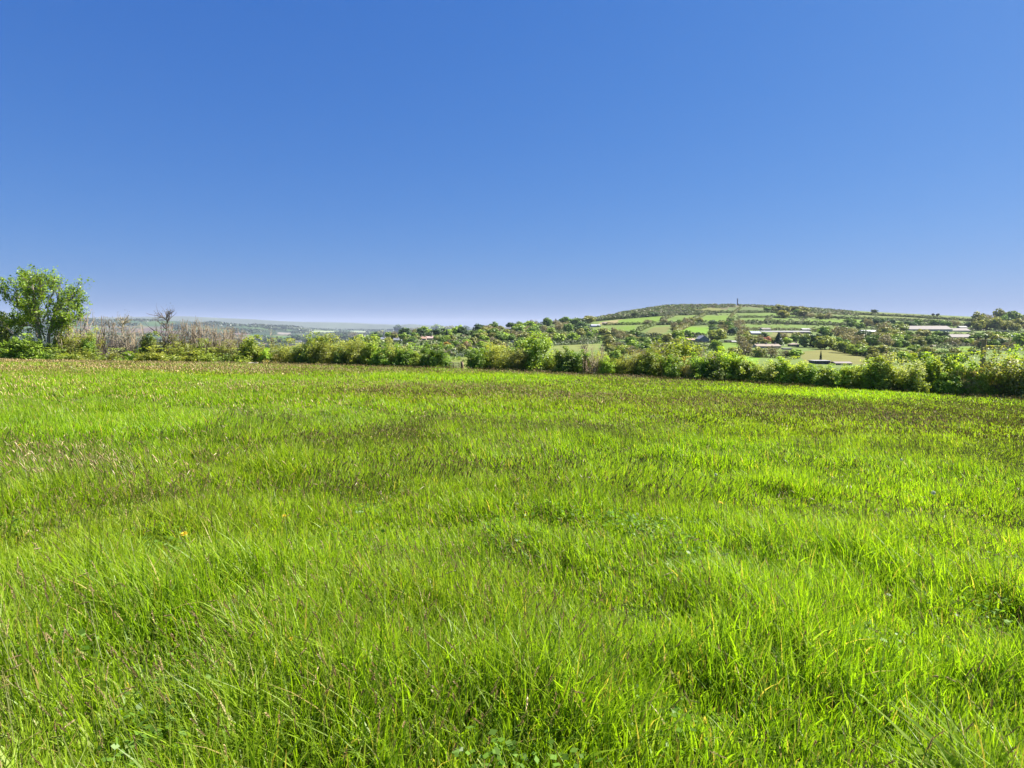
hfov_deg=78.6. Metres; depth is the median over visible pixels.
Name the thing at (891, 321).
hillside tree
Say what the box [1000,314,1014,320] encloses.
hillside tree
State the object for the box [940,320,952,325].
hillside tree
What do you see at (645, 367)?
hedge shrub
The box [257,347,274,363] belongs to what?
hedge shrub
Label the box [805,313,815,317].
hillside tree
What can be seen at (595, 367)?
bare shrub
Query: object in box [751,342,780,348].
bungalow
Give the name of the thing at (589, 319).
hillside tree
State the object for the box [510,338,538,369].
hedge shrub
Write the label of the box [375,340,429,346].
field hedge
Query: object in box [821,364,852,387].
hedge shrub
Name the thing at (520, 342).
hillside tree
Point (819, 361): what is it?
open shed
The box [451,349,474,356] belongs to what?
field hedge
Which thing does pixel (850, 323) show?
hillside tree
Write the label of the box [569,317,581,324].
hillside tree
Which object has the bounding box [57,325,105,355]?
hedge shrub
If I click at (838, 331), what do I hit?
hillside tree
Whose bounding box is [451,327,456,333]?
hillside tree
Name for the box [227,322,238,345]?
bare tree
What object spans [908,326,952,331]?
long barn
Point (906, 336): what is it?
hillside tree
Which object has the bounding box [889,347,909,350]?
field oak
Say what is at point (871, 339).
hillside tree
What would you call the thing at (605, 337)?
hillside tree
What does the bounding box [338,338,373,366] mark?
hedge shrub
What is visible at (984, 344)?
utility pole
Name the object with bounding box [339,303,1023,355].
scrub vegetation
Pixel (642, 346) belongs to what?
hillside tree
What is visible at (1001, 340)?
field oak
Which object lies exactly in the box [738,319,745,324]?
hillside tree
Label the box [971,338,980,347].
hillside tree
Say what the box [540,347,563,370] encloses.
hedge shrub
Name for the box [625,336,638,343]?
hillside tree
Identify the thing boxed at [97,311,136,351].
bare tree
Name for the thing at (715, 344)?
hillside tree
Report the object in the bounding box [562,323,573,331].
hillside tree
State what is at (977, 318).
hillside tree
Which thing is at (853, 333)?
hillside tree
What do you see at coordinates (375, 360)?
hedge shrub
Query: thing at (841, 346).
field oak
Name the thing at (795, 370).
hedge shrub
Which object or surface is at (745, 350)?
hillside tree
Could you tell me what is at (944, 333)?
hillside tree
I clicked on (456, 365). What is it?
field gate
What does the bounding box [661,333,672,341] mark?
hillside tree
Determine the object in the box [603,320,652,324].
field hedge
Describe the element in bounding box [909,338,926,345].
hillside tree
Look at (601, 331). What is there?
hillside tree
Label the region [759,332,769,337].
hillside tree
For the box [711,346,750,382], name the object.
hedge shrub
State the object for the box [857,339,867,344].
hillside tree
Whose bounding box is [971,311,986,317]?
hillside tree
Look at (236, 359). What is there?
bramble bush
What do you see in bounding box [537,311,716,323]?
field hedge
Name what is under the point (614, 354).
hillside tree
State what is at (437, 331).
hillside tree
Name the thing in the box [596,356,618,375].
hedge shrub
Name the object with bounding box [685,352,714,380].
hedge shrub
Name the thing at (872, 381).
hedge shrub
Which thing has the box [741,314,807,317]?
field hedge
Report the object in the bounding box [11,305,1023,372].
hills
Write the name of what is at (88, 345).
hedge shrub
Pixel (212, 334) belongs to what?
bare shrub
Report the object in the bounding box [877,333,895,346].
hillside tree
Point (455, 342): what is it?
hillside tree
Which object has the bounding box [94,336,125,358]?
bare shrub
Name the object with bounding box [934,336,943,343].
hillside tree
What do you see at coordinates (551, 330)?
hillside tree
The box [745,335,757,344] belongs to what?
hillside tree
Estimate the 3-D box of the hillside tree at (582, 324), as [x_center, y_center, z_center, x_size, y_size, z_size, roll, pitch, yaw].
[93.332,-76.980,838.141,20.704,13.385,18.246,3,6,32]
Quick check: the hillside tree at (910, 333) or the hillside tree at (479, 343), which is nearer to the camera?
the hillside tree at (479, 343)
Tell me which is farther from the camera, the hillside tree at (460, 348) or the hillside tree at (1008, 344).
the hillside tree at (1008, 344)
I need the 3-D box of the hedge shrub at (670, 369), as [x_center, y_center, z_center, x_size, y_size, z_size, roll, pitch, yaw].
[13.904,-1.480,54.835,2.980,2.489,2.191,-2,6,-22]
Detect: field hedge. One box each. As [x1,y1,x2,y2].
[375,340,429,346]
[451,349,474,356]
[512,338,599,345]
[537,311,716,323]
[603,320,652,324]
[603,332,708,337]
[635,321,657,330]
[654,320,724,325]
[660,313,674,320]
[671,322,690,333]
[683,310,769,312]
[689,340,735,342]
[692,312,705,318]
[726,306,741,320]
[736,319,847,324]
[740,351,784,358]
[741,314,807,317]
[750,327,816,329]
[764,314,773,320]
[769,310,949,321]
[829,347,875,355]
[832,322,926,325]
[856,312,971,320]
[949,343,976,345]
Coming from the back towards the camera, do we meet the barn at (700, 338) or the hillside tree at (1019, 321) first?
the hillside tree at (1019, 321)
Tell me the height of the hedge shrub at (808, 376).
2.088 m
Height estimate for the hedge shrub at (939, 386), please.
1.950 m
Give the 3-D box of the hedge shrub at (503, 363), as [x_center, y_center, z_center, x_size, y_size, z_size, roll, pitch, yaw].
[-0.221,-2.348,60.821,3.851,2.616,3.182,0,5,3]
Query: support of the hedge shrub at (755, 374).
on the meadow ground at (62, 526)
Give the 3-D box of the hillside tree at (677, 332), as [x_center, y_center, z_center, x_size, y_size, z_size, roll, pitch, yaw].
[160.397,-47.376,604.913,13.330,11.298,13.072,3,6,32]
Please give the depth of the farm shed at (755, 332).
732.57 m
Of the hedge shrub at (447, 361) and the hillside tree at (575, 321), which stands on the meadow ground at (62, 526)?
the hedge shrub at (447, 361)
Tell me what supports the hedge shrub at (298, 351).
on the meadow ground at (62, 526)
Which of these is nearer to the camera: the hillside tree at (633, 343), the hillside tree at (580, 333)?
the hillside tree at (633, 343)
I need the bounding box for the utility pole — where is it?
[977,337,992,366]
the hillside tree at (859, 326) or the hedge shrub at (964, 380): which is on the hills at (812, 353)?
the hillside tree at (859, 326)
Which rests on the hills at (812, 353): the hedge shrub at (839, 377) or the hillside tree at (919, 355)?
the hillside tree at (919, 355)
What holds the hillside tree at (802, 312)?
on the hills at (812, 353)
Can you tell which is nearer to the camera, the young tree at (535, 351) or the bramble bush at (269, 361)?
the young tree at (535, 351)
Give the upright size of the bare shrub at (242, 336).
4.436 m
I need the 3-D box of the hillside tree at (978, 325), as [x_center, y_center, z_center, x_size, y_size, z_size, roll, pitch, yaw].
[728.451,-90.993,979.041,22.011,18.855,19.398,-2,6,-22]
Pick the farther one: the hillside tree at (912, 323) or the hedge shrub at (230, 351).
the hillside tree at (912, 323)
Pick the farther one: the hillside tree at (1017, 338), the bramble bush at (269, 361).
the hillside tree at (1017, 338)
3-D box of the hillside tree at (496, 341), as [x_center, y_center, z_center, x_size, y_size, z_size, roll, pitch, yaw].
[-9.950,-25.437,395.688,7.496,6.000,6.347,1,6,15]
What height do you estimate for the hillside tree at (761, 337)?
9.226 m
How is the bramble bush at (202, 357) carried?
on the meadow ground at (62, 526)
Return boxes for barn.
[695,335,708,341]
[761,331,810,333]
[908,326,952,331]
[949,334,969,338]
[952,328,970,331]
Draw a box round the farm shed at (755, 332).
[749,331,760,334]
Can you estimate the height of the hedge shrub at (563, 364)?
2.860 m
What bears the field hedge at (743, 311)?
on the hills at (812, 353)
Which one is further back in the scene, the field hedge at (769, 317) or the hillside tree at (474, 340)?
the field hedge at (769, 317)
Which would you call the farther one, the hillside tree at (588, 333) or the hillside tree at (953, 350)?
the hillside tree at (588, 333)
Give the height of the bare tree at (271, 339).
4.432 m
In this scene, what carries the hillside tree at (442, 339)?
on the hills at (812, 353)
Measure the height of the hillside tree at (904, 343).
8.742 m
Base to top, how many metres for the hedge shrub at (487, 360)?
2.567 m
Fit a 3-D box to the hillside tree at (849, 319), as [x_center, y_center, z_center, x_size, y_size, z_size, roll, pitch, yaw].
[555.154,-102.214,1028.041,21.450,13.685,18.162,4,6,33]
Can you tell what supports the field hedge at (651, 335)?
on the hills at (812, 353)
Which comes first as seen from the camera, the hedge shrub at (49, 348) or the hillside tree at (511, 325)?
the hedge shrub at (49, 348)
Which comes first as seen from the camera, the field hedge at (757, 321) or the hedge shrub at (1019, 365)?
the hedge shrub at (1019, 365)
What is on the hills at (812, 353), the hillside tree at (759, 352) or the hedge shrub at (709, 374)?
the hillside tree at (759, 352)
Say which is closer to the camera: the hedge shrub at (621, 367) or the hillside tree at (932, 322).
the hedge shrub at (621, 367)
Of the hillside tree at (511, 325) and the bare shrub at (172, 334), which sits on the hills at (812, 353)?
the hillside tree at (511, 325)
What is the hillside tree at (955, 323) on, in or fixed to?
on the hills at (812, 353)
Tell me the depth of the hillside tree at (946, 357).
300.21 m
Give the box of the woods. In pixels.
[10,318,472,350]
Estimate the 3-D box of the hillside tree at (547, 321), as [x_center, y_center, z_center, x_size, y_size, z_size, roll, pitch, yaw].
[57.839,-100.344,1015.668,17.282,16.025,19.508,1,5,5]
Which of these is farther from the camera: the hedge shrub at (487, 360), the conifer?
the conifer
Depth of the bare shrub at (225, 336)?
69.63 m
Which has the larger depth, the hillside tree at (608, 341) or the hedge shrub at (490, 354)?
the hillside tree at (608, 341)
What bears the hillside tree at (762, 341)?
on the hills at (812, 353)
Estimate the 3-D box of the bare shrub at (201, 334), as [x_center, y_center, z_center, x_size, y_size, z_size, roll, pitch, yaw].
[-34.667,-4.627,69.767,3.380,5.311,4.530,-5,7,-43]
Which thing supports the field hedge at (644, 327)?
on the hills at (812, 353)
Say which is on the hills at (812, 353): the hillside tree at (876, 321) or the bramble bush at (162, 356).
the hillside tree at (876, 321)
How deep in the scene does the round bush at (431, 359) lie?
62.74 m
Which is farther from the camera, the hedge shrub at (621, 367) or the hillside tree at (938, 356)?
the hillside tree at (938, 356)
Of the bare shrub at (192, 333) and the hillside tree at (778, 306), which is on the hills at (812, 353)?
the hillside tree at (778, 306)
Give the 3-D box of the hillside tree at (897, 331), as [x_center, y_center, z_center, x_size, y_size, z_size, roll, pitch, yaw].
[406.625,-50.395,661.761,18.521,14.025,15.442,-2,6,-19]
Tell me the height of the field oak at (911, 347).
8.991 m
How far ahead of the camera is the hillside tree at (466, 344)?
305.45 m
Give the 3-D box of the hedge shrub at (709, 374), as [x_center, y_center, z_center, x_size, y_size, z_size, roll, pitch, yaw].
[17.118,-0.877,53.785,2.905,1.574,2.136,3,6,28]
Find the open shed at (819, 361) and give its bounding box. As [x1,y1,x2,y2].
[808,360,830,363]
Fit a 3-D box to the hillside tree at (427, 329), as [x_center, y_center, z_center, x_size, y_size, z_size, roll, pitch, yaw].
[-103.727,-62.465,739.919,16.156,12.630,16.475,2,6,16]
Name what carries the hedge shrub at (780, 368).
on the meadow ground at (62, 526)
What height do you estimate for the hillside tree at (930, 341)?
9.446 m
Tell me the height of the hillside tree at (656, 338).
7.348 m
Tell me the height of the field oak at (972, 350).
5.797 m
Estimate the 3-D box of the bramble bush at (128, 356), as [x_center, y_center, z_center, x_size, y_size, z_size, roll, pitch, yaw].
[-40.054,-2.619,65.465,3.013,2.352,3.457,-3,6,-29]
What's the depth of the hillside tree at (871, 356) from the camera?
289.82 m
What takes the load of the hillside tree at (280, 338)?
on the hills at (812, 353)
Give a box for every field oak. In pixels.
[574,326,587,331]
[708,329,726,340]
[776,310,789,317]
[786,349,804,357]
[798,333,810,346]
[807,333,822,347]
[811,335,836,348]
[832,341,853,352]
[846,344,868,354]
[856,346,870,355]
[874,323,896,327]
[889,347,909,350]
[893,323,909,330]
[907,344,921,351]
[968,348,979,354]
[996,338,1008,344]
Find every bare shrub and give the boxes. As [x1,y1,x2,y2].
[47,307,100,353]
[78,316,121,354]
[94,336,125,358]
[107,327,137,357]
[126,326,145,357]
[158,319,195,355]
[171,315,208,349]
[186,322,216,353]
[201,326,227,356]
[211,325,240,356]
[220,329,250,356]
[578,343,605,374]
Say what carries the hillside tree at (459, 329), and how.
on the hills at (812, 353)
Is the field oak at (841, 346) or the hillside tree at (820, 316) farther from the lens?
the hillside tree at (820, 316)
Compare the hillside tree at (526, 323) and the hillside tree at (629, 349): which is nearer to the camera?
the hillside tree at (629, 349)
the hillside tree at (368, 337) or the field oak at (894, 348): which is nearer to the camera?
the field oak at (894, 348)
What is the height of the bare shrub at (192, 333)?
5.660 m
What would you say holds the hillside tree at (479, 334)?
on the hills at (812, 353)
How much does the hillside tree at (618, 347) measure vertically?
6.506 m
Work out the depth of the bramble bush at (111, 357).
64.59 m
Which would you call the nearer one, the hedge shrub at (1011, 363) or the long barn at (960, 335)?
the hedge shrub at (1011, 363)
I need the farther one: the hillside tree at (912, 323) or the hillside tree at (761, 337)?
the hillside tree at (912, 323)
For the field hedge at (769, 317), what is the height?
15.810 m
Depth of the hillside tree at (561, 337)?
521.87 m
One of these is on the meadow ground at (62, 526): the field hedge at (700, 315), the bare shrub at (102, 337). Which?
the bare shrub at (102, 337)
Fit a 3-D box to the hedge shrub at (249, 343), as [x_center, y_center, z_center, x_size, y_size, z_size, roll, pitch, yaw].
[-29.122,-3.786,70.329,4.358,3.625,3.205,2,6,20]
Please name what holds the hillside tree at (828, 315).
on the hills at (812, 353)
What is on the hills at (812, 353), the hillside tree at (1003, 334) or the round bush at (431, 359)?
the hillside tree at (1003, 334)
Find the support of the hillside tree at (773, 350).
on the hills at (812, 353)
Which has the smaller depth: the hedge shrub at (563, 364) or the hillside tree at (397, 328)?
the hedge shrub at (563, 364)
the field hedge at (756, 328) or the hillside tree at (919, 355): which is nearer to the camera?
the hillside tree at (919, 355)
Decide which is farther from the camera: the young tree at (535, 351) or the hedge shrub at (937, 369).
the young tree at (535, 351)
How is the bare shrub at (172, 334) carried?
on the meadow ground at (62, 526)
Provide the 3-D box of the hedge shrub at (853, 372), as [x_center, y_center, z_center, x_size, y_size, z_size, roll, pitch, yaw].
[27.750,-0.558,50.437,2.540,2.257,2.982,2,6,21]
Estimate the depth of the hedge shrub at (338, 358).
66.44 m
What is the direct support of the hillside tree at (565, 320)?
on the hills at (812, 353)
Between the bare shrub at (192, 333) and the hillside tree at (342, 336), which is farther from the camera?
the hillside tree at (342, 336)
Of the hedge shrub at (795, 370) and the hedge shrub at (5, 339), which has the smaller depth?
the hedge shrub at (795, 370)
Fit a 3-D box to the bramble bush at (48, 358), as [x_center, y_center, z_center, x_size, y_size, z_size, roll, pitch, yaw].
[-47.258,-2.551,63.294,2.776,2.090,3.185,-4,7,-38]
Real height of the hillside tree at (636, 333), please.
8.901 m
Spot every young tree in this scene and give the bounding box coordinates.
[520,330,556,369]
[644,336,707,366]
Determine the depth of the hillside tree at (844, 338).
594.20 m
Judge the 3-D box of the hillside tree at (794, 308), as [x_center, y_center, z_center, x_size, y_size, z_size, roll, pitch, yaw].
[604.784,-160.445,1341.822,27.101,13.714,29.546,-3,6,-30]
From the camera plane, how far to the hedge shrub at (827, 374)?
50.48 m
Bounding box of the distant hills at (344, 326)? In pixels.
[45,316,472,329]
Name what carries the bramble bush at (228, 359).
on the meadow ground at (62, 526)
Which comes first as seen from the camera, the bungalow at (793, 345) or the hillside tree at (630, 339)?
the hillside tree at (630, 339)
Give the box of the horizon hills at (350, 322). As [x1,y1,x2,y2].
[288,321,472,327]
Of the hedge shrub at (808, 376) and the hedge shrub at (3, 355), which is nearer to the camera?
the hedge shrub at (808, 376)
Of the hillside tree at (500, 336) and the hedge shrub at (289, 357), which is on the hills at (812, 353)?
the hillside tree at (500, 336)
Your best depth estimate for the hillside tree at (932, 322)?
1083.05 m
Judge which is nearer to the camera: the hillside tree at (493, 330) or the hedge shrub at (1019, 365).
the hedge shrub at (1019, 365)
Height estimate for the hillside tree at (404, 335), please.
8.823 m
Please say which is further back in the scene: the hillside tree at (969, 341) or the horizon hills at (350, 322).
the horizon hills at (350, 322)
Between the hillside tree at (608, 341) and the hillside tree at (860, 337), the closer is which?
the hillside tree at (608, 341)
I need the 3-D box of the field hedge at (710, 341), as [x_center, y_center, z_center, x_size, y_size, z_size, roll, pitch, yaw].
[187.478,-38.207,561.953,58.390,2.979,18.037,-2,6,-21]
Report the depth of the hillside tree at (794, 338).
626.63 m
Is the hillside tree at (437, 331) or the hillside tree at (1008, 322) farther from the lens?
the hillside tree at (1008, 322)
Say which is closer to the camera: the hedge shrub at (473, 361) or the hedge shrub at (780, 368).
the hedge shrub at (780, 368)
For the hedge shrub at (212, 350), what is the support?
on the meadow ground at (62, 526)
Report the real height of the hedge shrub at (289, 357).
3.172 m
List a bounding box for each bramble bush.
[30,348,57,359]
[46,347,81,360]
[68,348,96,359]
[79,348,120,362]
[99,347,134,360]
[114,348,140,361]
[126,345,162,361]
[143,348,175,361]
[155,347,189,362]
[174,350,203,362]
[192,347,212,362]
[206,348,229,362]
[218,350,238,362]
[229,347,256,363]
[259,354,285,363]
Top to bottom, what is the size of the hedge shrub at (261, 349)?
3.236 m
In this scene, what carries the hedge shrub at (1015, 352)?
on the meadow ground at (62, 526)
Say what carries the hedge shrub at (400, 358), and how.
on the meadow ground at (62, 526)
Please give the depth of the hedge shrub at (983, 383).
46.83 m
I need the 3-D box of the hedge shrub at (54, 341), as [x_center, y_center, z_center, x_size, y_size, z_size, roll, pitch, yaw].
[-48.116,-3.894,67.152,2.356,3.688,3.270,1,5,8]
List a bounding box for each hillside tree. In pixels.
[275,336,284,341]
[291,335,301,341]
[339,333,347,338]
[364,335,372,342]
[393,324,403,333]
[398,327,411,334]
[401,332,409,339]
[416,328,426,336]
[421,326,431,331]
[430,324,441,329]
[430,329,442,335]
[438,337,446,342]
[443,329,451,334]
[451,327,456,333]
[452,340,460,345]
[456,327,467,333]
[456,344,465,350]
[463,341,471,348]
[466,336,477,345]
[474,324,483,330]
[475,332,487,337]
[476,341,483,345]
[478,334,489,341]
[487,328,497,334]
[487,332,495,337]
[488,321,497,326]
[490,339,501,344]
[493,333,506,340]
[505,322,514,327]
[506,333,514,340]
[511,324,525,329]
[512,325,524,332]
[514,340,524,348]
[516,332,528,339]
[522,321,535,326]
[526,327,538,332]
[542,317,552,325]
[547,327,555,332]
[553,333,565,343]
[554,323,562,330]
[559,317,570,323]
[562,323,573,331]
[567,332,580,340]
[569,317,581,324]
[574,322,588,327]
[576,331,585,335]
[583,315,596,322]
[585,331,592,338]
[598,328,610,334]
[601,334,612,340]
[602,337,614,344]
[604,344,616,352]
[608,349,621,361]
[615,345,628,354]
[624,345,640,356]
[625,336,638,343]
[626,340,638,348]
[630,331,641,336]
[632,349,648,356]
[636,343,650,349]
[651,336,660,341]
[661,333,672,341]
[672,329,684,336]
[683,330,693,337]
[694,317,703,322]
[708,320,717,324]
[709,340,723,351]
[725,321,733,325]
[727,327,738,334]
[727,347,742,358]
[734,335,746,342]
[736,330,743,335]
[736,338,752,348]
[737,344,752,354]
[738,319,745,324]
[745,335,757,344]
[752,347,765,357]
[756,335,764,343]
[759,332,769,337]
[759,339,770,343]
[765,346,780,356]
[773,304,783,310]
[779,350,790,356]
[781,306,790,311]
[782,337,792,343]
[790,306,801,310]
[790,335,799,341]
[797,310,808,315]
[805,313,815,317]
[813,313,824,318]
[816,326,832,335]
[824,313,832,318]
[830,326,847,336]
[838,332,854,340]
[843,318,856,322]
[844,328,857,337]
[847,321,855,326]
[855,323,864,328]
[855,330,871,338]
[855,334,866,343]
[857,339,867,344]
[861,318,872,326]
[864,334,881,345]
[864,352,879,362]
[867,345,890,354]
[871,318,881,324]
[874,321,892,330]
[877,327,890,333]
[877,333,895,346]
[878,351,896,364]
[885,319,895,323]
[889,330,904,333]
[889,333,903,340]
[890,339,902,347]
[894,351,913,363]
[898,339,910,347]
[902,333,911,340]
[905,331,916,336]
[907,322,917,325]
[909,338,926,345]
[912,319,923,325]
[915,329,931,338]
[916,346,937,356]
[916,351,930,359]
[923,337,936,344]
[928,319,938,325]
[933,349,948,353]
[933,353,944,362]
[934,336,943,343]
[938,331,949,336]
[938,353,965,363]
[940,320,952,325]
[944,337,961,344]
[948,348,963,353]
[950,319,960,325]
[963,338,974,343]
[968,333,987,339]
[970,315,985,321]
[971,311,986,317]
[971,320,985,330]
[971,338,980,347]
[979,339,1000,348]
[981,317,992,329]
[985,317,1006,329]
[988,334,1008,340]
[989,331,1011,338]
[992,308,1006,317]
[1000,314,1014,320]
[1000,320,1011,330]
[1003,342,1016,347]
[1006,311,1023,319]
[1006,323,1021,330]
[1010,332,1023,345]
[1012,318,1023,325]
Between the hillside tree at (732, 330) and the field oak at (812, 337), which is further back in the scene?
the hillside tree at (732, 330)
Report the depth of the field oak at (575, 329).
755.24 m
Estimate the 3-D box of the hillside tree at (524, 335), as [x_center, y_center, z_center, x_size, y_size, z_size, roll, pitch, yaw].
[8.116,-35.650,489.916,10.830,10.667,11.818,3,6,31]
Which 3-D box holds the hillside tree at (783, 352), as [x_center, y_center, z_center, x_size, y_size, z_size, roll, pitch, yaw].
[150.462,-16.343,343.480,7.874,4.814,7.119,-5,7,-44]
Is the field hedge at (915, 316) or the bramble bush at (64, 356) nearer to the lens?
the bramble bush at (64, 356)
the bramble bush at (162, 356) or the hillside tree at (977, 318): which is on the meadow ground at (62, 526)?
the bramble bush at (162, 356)
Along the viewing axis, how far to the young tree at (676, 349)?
57.02 m
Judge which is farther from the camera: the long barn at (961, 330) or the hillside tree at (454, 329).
the long barn at (961, 330)
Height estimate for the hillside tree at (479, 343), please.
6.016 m
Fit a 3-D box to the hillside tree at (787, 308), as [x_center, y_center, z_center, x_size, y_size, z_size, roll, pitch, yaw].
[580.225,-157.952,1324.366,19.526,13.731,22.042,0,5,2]
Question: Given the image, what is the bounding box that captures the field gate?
[449,362,459,368]
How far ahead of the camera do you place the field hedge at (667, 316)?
1049.20 m
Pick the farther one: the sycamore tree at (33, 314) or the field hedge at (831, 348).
the field hedge at (831, 348)
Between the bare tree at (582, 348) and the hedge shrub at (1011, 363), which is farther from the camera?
the bare tree at (582, 348)
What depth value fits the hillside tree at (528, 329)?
653.70 m
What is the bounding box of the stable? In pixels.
[830,362,852,364]
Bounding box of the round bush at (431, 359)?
[412,342,456,368]
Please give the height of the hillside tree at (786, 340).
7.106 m
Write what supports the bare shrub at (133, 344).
on the meadow ground at (62, 526)
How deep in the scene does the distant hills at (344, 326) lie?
13994.48 m
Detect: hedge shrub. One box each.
[0,311,24,348]
[0,338,36,360]
[1,333,52,359]
[30,342,66,358]
[51,331,70,351]
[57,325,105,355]
[81,333,97,357]
[137,331,160,355]
[144,338,171,354]
[165,335,195,357]
[180,338,213,360]
[197,338,224,355]
[212,339,240,359]
[236,335,262,361]
[250,338,277,361]
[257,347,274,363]
[269,339,294,363]
[270,338,304,363]
[292,344,315,363]
[295,332,332,363]
[305,335,337,361]
[305,341,332,364]
[323,333,362,361]
[327,347,351,365]
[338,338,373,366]
[348,336,380,365]
[367,343,396,366]
[377,338,407,364]
[391,342,418,367]
[400,350,426,368]
[440,352,452,367]
[456,348,487,368]
[468,347,495,369]
[482,342,509,369]
[492,347,526,369]
[497,343,534,369]
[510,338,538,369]
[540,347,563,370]
[545,346,582,373]
[564,349,590,373]
[588,351,611,371]
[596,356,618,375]
[609,354,638,376]
[617,345,646,376]
[632,348,660,377]
[646,345,682,375]
[654,353,684,379]
[672,356,695,379]
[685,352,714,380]
[701,349,733,379]
[701,366,725,381]
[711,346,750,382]
[730,355,750,381]
[742,361,767,383]
[752,360,782,383]
[763,356,792,383]
[777,356,810,386]
[797,363,821,386]
[804,364,842,387]
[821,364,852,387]
[840,363,872,389]
[857,355,901,389]
[857,357,885,390]
[881,352,928,392]
[896,364,931,392]
[908,352,940,381]
[909,353,958,383]
[922,370,966,395]
[945,351,988,396]
[949,366,995,395]
[956,348,1023,397]
[957,363,998,397]
[974,345,1023,399]
[989,344,1023,367]
[992,357,1023,398]
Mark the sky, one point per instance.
(469, 163)
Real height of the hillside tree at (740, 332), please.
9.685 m
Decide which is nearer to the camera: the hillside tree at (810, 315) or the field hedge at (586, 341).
the field hedge at (586, 341)
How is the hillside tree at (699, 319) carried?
on the hills at (812, 353)
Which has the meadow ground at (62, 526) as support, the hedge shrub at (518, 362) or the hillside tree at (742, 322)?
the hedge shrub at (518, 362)
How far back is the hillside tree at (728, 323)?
860.52 m
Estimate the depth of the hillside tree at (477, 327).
738.74 m
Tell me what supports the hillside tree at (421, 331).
on the hills at (812, 353)
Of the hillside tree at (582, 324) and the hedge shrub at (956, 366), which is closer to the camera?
the hedge shrub at (956, 366)
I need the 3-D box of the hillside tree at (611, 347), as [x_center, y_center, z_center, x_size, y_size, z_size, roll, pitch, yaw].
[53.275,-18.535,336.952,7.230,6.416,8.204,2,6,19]
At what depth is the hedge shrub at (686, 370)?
54.54 m
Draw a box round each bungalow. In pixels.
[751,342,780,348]
[788,341,798,346]
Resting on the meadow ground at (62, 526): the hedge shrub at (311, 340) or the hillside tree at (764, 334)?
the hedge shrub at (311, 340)
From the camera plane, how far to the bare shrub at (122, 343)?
67.92 m
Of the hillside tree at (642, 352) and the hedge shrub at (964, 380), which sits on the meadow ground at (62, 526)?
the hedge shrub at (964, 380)
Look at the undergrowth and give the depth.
56.73 m
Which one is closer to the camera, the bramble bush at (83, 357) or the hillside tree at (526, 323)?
the bramble bush at (83, 357)
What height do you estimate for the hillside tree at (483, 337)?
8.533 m
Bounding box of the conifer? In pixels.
[773,332,784,345]
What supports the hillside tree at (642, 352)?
on the hills at (812, 353)
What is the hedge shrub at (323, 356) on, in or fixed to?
on the meadow ground at (62, 526)
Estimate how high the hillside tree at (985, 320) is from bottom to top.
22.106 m
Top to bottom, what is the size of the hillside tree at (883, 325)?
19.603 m
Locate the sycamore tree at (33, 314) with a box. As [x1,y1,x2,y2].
[0,262,94,346]
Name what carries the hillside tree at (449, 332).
on the hills at (812, 353)
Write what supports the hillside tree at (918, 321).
on the hills at (812, 353)
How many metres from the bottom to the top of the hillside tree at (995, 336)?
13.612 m
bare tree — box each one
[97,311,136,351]
[141,303,180,350]
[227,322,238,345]
[260,330,276,353]
[573,344,593,363]
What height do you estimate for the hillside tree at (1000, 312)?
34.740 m
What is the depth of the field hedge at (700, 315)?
1090.75 m
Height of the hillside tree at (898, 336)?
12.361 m
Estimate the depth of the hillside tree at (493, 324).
853.69 m
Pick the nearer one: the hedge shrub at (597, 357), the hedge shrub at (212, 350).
the hedge shrub at (597, 357)
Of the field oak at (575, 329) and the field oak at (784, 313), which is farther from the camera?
the field oak at (784, 313)
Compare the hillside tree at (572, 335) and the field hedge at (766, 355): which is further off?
the hillside tree at (572, 335)
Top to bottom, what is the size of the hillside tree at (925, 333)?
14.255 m
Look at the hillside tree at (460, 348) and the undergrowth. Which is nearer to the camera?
the undergrowth
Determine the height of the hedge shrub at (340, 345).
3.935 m
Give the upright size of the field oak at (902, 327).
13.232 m
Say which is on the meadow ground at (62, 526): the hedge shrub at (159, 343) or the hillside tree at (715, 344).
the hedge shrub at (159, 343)
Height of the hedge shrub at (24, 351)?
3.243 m
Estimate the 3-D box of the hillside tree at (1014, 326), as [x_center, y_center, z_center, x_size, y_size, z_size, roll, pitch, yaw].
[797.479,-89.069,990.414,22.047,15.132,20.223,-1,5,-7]
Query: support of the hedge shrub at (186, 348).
on the meadow ground at (62, 526)
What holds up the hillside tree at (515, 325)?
on the hills at (812, 353)
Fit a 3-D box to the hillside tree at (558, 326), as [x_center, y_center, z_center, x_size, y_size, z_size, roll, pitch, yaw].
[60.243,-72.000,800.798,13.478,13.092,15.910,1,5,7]
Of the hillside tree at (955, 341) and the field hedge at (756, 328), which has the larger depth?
the field hedge at (756, 328)
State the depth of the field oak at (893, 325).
889.82 m
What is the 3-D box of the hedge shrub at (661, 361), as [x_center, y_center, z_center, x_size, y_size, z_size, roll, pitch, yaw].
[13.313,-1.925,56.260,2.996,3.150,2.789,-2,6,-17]
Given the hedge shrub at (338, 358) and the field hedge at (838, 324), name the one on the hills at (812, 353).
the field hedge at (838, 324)
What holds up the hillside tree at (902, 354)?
on the hills at (812, 353)
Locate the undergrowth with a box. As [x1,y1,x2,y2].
[28,349,1023,399]
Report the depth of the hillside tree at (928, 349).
382.81 m
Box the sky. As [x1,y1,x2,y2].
[0,0,1023,326]
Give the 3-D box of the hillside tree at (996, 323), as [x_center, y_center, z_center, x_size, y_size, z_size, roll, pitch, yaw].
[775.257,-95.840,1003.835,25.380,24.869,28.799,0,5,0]
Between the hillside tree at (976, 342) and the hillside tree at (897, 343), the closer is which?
the hillside tree at (897, 343)

